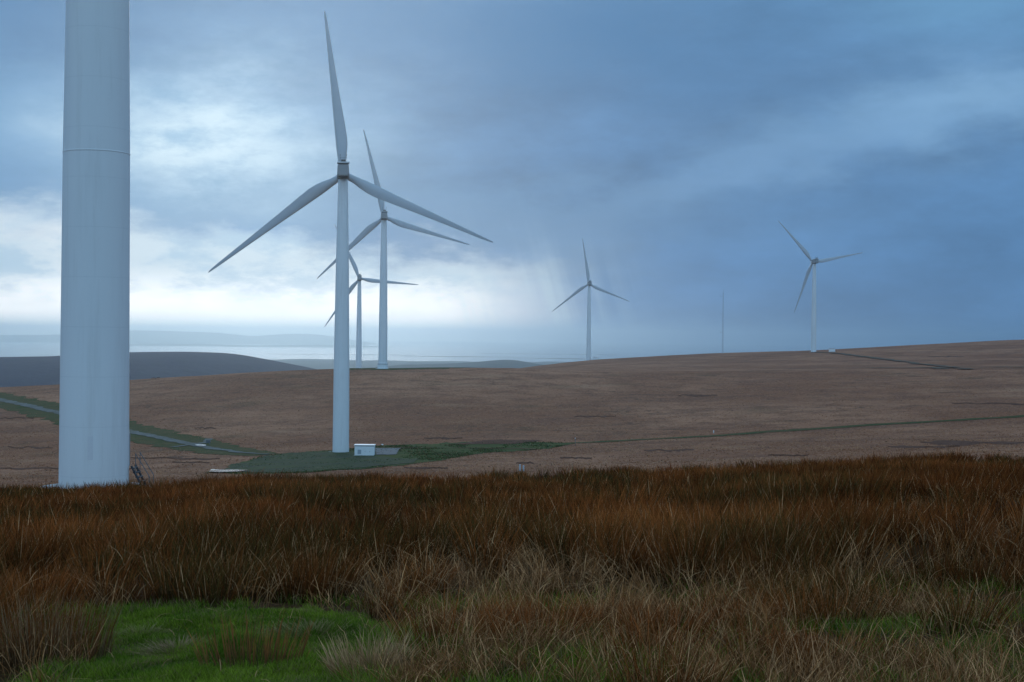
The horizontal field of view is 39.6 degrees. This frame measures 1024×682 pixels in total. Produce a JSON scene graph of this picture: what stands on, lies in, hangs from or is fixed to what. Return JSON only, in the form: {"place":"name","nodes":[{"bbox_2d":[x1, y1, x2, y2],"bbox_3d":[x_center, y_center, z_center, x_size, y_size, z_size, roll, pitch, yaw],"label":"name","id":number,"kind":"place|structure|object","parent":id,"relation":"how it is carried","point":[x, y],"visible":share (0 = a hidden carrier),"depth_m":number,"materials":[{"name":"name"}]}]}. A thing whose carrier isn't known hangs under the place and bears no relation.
{"place":"outdoors","nodes":[
{"label":"outdoors","id":0,"kind":"place"},
{"bbox_2d":[0,398,262,453],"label":"stone track","id":1,"kind":"structure","parent":0,"point":[36,407],"depth_m":419.63,"materials":[{"name":"grey gravel"}]},
{"bbox_2d":[0,352,315,386],"bbox_3d":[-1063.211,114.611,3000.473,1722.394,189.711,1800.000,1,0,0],"label":"heather hill","id":2,"kind":"structure","parent":0,"point":[29,371],"depth_m":2724.60,"materials":[{"name":"grey plant"}]},
{"bbox_2d":[0,330,378,344],"bbox_3d":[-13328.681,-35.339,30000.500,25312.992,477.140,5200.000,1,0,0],"label":"hills","id":3,"kind":"structure","parent":0,"point":[143,336],"depth_m":28250.03,"materials":[{"name":"grey"}]},
{"bbox_2d":[171,438,212,446],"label":"side track","id":4,"kind":"structure","parent":0,"point":[210,439],"depth_m":387.33,"materials":[{"name":"grey gravel"}]},
{"bbox_2d":[129,344,378,347],"bbox_3d":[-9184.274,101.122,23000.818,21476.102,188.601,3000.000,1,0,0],"label":"hills","id":5,"kind":"structure","parent":0,"point":[317,346],"depth_m":22116.18,"materials":[{"name":"grey"}]},
{"bbox_2d":[298,354,333,354],"bbox_3d":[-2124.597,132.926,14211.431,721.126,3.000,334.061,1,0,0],"label":"sandbank","id":6,"kind":"structure","parent":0,"point":[315,354],"depth_m":14145.06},
{"bbox_2d":[349,367,466,369],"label":"dark green ridge","id":7,"kind":"structure","parent":0,"point":[405,368],"depth_m":636.76,"materials":[{"name":"green plant"}]},
{"bbox_2d":[317,129,469,368],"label":"wind turbine","id":8,"kind":"object","parent":7,"relation":"on","point":[382,355],"visible":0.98,"depth_m":639.00,"materials":[{"name":"metal"}]},
{"bbox_2d":[268,359,565,368],"bbox_3d":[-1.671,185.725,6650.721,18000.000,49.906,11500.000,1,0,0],"label":"coastal plain","id":9,"kind":"structure","parent":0,"point":[320,363],"depth_m":9930.95,"materials":[{"name":"grey"}]},
{"bbox_2d":[0,341,884,361],"bbox_3d":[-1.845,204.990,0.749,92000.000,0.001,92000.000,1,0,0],"label":"sea","id":10,"kind":"structure","parent":0,"point":[518,351],"depth_m":19300.57,"materials":[{"name":"blue liquid"}]},
{"bbox_2d":[414,356,479,356],"bbox_3d":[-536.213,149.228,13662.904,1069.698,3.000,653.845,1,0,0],"label":"sandbank","id":11,"kind":"structure","parent":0,"point":[446,356],"depth_m":13580.01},
{"bbox_2d":[372,360,541,367],"bbox_3d":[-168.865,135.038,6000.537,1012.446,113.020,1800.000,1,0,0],"label":"hill","id":12,"kind":"structure","parent":0,"point":[503,364],"depth_m":5792.27,"materials":[{"name":"grey"}]},
{"bbox_2d":[458,440,541,443],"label":"heather strip","id":13,"kind":"object","parent":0,"point":[497,441],"visible":1,"depth_m":378.85,"materials":[{"name":"plant"}]},
{"bbox_2d":[0,340,1023,681],"bbox_3d":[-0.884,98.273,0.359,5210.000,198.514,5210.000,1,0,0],"label":"moorland","id":14,"kind":"structure","parent":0,"point":[986,358],"depth_m":474.46,"materials":[{"name":"brown plant"}]},
{"bbox_2d":[0,417,33,418],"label":"peat bank","id":15,"kind":"structure","parent":14,"relation":"on","point":[16,417],"depth_m":502.41,"materials":[{"name":"brown soil"}]},
{"bbox_2d":[0,467,58,469],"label":"peat bank","id":16,"kind":"structure","parent":14,"relation":"on","point":[29,468],"depth_m":320.35,"materials":[{"name":"brown soil"}]},
{"bbox_2d":[8,446,52,448],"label":"peat bank","id":17,"kind":"structure","parent":14,"relation":"on","point":[31,447],"depth_m":391.73,"materials":[{"name":"brown soil"}]},
{"bbox_2d":[40,0,138,488],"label":"wind turbine","id":18,"kind":"object","parent":14,"relation":"on","point":[94,439],"visible":0.83,"depth_m":82.33,"materials":[{"name":"paint"}]},
{"bbox_2d":[129,432,129,465],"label":"door","id":19,"kind":"structure","parent":18,"relation":"in","point":[129,432],"depth_m":84.66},
{"bbox_2d":[0,393,278,455],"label":"grass verge","id":20,"kind":"object","parent":14,"relation":"on","point":[135,438],"depth_m":416.88,"materials":[{"name":"green plant"}]},
{"bbox_2d":[130,452,153,483],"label":"steel steps","id":21,"kind":"structure","parent":14,"relation":"on","point":[135,467],"depth_m":84.18,"materials":[{"name":"grey metal"}]},
{"bbox_2d":[130,457,219,459],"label":"peat bank","id":22,"kind":"structure","parent":14,"relation":"on","point":[181,458],"depth_m":332.21,"materials":[{"name":"brown soil"}]},
{"bbox_2d":[172,461,209,462],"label":"peat bank","id":23,"kind":"structure","parent":14,"relation":"on","point":[189,462],"depth_m":319.00,"materials":[{"name":"brown soil"}]},
{"bbox_2d":[81,613,355,681],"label":"turf clearing","id":24,"kind":"structure","parent":14,"relation":"on","point":[215,659],"depth_m":12.21,"materials":[{"name":"green plant"}]},
{"bbox_2d":[0,586,125,670],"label":"rush tuft","id":25,"kind":"object","parent":24,"relation":"on","point":[28,626],"visible":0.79,"depth_m":11.84,"materials":[{"name":"plant"}]},
{"bbox_2d":[102,623,177,639],"bbox_3d":[-3.389,2.646,12.966,0.795,0.170,0.759,1,0,0],"label":"grass tussock","id":26,"kind":"object","parent":24,"relation":"on","point":[143,627],"depth_m":12.98,"materials":[{"name":"green plant"}]},
{"bbox_2d":[130,633,213,656],"bbox_3d":[-2.829,2.554,12.005,0.918,0.207,0.982,1,0,0],"label":"grass tussock","id":27,"kind":"object","parent":24,"relation":"on","point":[162,645],"depth_m":11.97,"materials":[{"name":"green plant"}]},
{"bbox_2d":[186,600,313,667],"bbox_3d":[-1.991,2.257,10.898,1.014,0.545,0.843,1,0,0],"label":"rush tuft","id":28,"kind":"object","parent":24,"relation":"on","point":[265,646],"visible":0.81,"depth_m":10.87,"materials":[{"name":"plant"}]},
{"bbox_2d":[243,617,375,639],"bbox_3d":[-1.799,2.562,12.715,1.285,0.208,1.147,1,0,0],"label":"grass tussock","id":29,"kind":"object","parent":24,"relation":"on","point":[288,628],"depth_m":12.71,"materials":[{"name":"plant"}]},
{"bbox_2d":[209,469,243,471],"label":"puddle","id":30,"kind":"object","parent":14,"relation":"on","point":[223,470],"visible":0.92,"depth_m":285.61,"materials":[{"name":"grey liquid"}]},
{"bbox_2d":[225,451,417,471],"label":"grass patch","id":31,"kind":"object","parent":14,"relation":"on","point":[277,463],"visible":0.95,"depth_m":309.06,"materials":[{"name":"green plant"}]},
{"bbox_2d":[208,11,492,451],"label":"wind turbine","id":32,"kind":"object","parent":14,"relation":"on","point":[342,177],"visible":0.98,"depth_m":347.36,"materials":[{"name":"metal"}]},
{"bbox_2d":[316,624,418,678],"bbox_3d":[-0.991,2.195,9.971,0.816,0.452,0.884,1,0,0],"label":"grass tussock","id":33,"kind":"object","parent":14,"relation":"on","point":[367,659],"depth_m":9.98,"materials":[{"name":"beige plant"}]},
{"bbox_2d":[325,224,418,367],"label":"wind turbine","id":34,"kind":"object","parent":14,"relation":"on","point":[358,331],"visible":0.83,"depth_m":970.96,"materials":[{"name":"metal"}]},
{"bbox_2d":[208,442,574,473],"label":"grass pad","id":35,"kind":"object","parent":14,"relation":"on","point":[401,454],"depth_m":351.17,"materials":[{"name":"green plant"}]},
{"bbox_2d":[354,444,375,455],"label":"transformer kiosk","id":36,"kind":"object","parent":35,"relation":"on","point":[365,449],"visible":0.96,"depth_m":333.25,"materials":[{"name":"metal"}]},
{"bbox_2d":[364,447,367,454],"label":"door","id":37,"kind":"structure","parent":36,"relation":"in","point":[365,448],"depth_m":333.22,"materials":[{"name":"metal"}]},
{"bbox_2d":[369,447,372,454],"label":"door","id":38,"kind":"structure","parent":36,"relation":"in","point":[370,448],"depth_m":333.22,"materials":[{"name":"white metal"}]},
{"bbox_2d":[375,448,399,454],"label":"gravel patch","id":39,"kind":"object","parent":35,"relation":"on","point":[389,451],"visible":0.98,"depth_m":346.54,"materials":[{"name":"grey gravel"}]},
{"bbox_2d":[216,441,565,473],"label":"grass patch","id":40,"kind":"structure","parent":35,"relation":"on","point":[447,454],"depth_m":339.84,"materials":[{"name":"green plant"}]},
{"bbox_2d":[383,447,529,448],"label":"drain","id":41,"kind":"object","parent":35,"relation":"on","point":[449,447],"visible":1,"depth_m":361.66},
{"bbox_2d":[404,467,447,468],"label":"peat bank","id":42,"kind":"structure","parent":14,"relation":"on","point":[426,467],"depth_m":282.68,"materials":[{"name":"brown soil"}]},
{"bbox_2d":[424,437,461,438],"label":"peat bank","id":43,"kind":"structure","parent":14,"relation":"on","point":[440,437],"depth_m":397.48,"materials":[{"name":"brown soil"}]},
{"bbox_2d":[0,447,1023,681],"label":"rushes","id":44,"kind":"object","parent":14,"relation":"on","point":[181,508],"visible":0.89,"depth_m":20.64,"materials":[{"name":"brown plant"}]},
{"bbox_2d":[0,462,1023,681],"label":"dead grass","id":45,"kind":"structure","parent":14,"relation":"on","point":[541,578],"depth_m":11.26,"materials":[{"name":"beige plant"}]},
{"bbox_2d":[0,368,1023,487],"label":"moor tussocks","id":46,"kind":"object","parent":14,"relation":"on","point":[861,448],"visible":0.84,"depth_m":363.09,"materials":[{"name":"brown plant"}]},
{"bbox_2d":[516,461,533,463],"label":"peat bank","id":47,"kind":"structure","parent":14,"relation":"on","point":[524,462],"depth_m":296.98,"materials":[{"name":"brown soil"}]},
{"bbox_2d":[560,457,591,458],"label":"peat bank","id":48,"kind":"structure","parent":14,"relation":"on","point":[577,457],"depth_m":310.29,"materials":[{"name":"brown soil"}]},
{"bbox_2d":[552,239,629,360],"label":"wind turbine","id":49,"kind":"object","parent":14,"relation":"on","point":[589,284],"visible":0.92,"depth_m":1267.28,"materials":[{"name":"metal"}]},
{"bbox_2d":[574,415,615,416],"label":"peat bank","id":50,"kind":"structure","parent":14,"relation":"on","point":[595,416],"depth_m":457.06,"materials":[{"name":"brown soil"}]},
{"bbox_2d":[644,449,693,451],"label":"peat bank","id":51,"kind":"structure","parent":14,"relation":"on","point":[668,450],"depth_m":327.14,"materials":[{"name":"brown soil"}]},
{"bbox_2d":[678,394,715,396],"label":"peat bank","id":52,"kind":"structure","parent":14,"relation":"on","point":[697,395],"depth_m":523.03,"materials":[{"name":"brown soil"}]},
{"bbox_2d":[720,293,723,352],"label":"met mast","id":53,"kind":"object","parent":14,"relation":"on","point":[723,319],"visible":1,"depth_m":1229.66,"materials":[{"name":"metal"}]},
{"bbox_2d":[768,454,807,455],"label":"peat bank","id":54,"kind":"structure","parent":14,"relation":"on","point":[786,454],"depth_m":294.12,"materials":[{"name":"brown soil"}]},
{"bbox_2d":[778,221,862,351],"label":"wind turbine","id":55,"kind":"object","parent":14,"relation":"on","point":[813,315],"visible":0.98,"depth_m":1074.43,"materials":[{"name":"metal"}]},
{"bbox_2d":[888,445,959,447],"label":"peat bank","id":56,"kind":"structure","parent":14,"relation":"on","point":[900,446],"depth_m":301.09,"materials":[{"name":"brown soil"}]},
{"bbox_2d":[928,356,963,356],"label":"peat bank","id":57,"kind":"structure","parent":14,"relation":"on","point":[946,356],"depth_m":953.20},
{"bbox_2d":[920,440,1023,445],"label":"peat bank","id":58,"kind":"structure","parent":14,"relation":"on","point":[950,442],"depth_m":309.71,"materials":[{"name":"brown soil"}]},
{"bbox_2d":[952,402,1023,404],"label":"peat bank","id":59,"kind":"structure","parent":14,"relation":"on","point":[991,403],"depth_m":457.72,"materials":[{"name":"brown soil"}]},
{"bbox_2d":[0,566,1023,681],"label":"short grass","id":60,"kind":"structure","parent":0,"point":[138,616],"depth_m":11.53,"materials":[{"name":"green plant"}]},
{"bbox_2d":[0,0,1023,345],"label":"sky","id":61,"kind":"structure","parent":0,"point":[674,139],"materials":[{"name":"blue"}]},
{"bbox_2d":[538,358,585,358],"bbox_3d":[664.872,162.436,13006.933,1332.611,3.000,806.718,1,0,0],"label":"sandbank","id":62,"kind":"structure","parent":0,"point":[561,358],"depth_m":12980.99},
{"bbox_2d":[574,354,611,354],"bbox_3d":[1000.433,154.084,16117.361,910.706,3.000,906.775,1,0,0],"label":"sandbank","id":63,"kind":"structure","parent":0,"point":[593,354],"depth_m":16074.42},
{"bbox_2d":[555,415,1023,443],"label":"green track","id":64,"kind":"structure","parent":0,"point":[847,426],"depth_m":397.72,"materials":[{"name":"green plant"}]},
{"bbox_2d":[765,352,956,366],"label":"track","id":65,"kind":"structure","parent":0,"point":[887,359],"depth_m":894.85,"materials":[{"name":"grey gravel"}]},
{"bbox_2d":[786,367,972,368],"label":"track","id":66,"kind":"structure","parent":0,"point":[906,367],"depth_m":736.07,"materials":[{"name":"grey gravel"}]}
]}

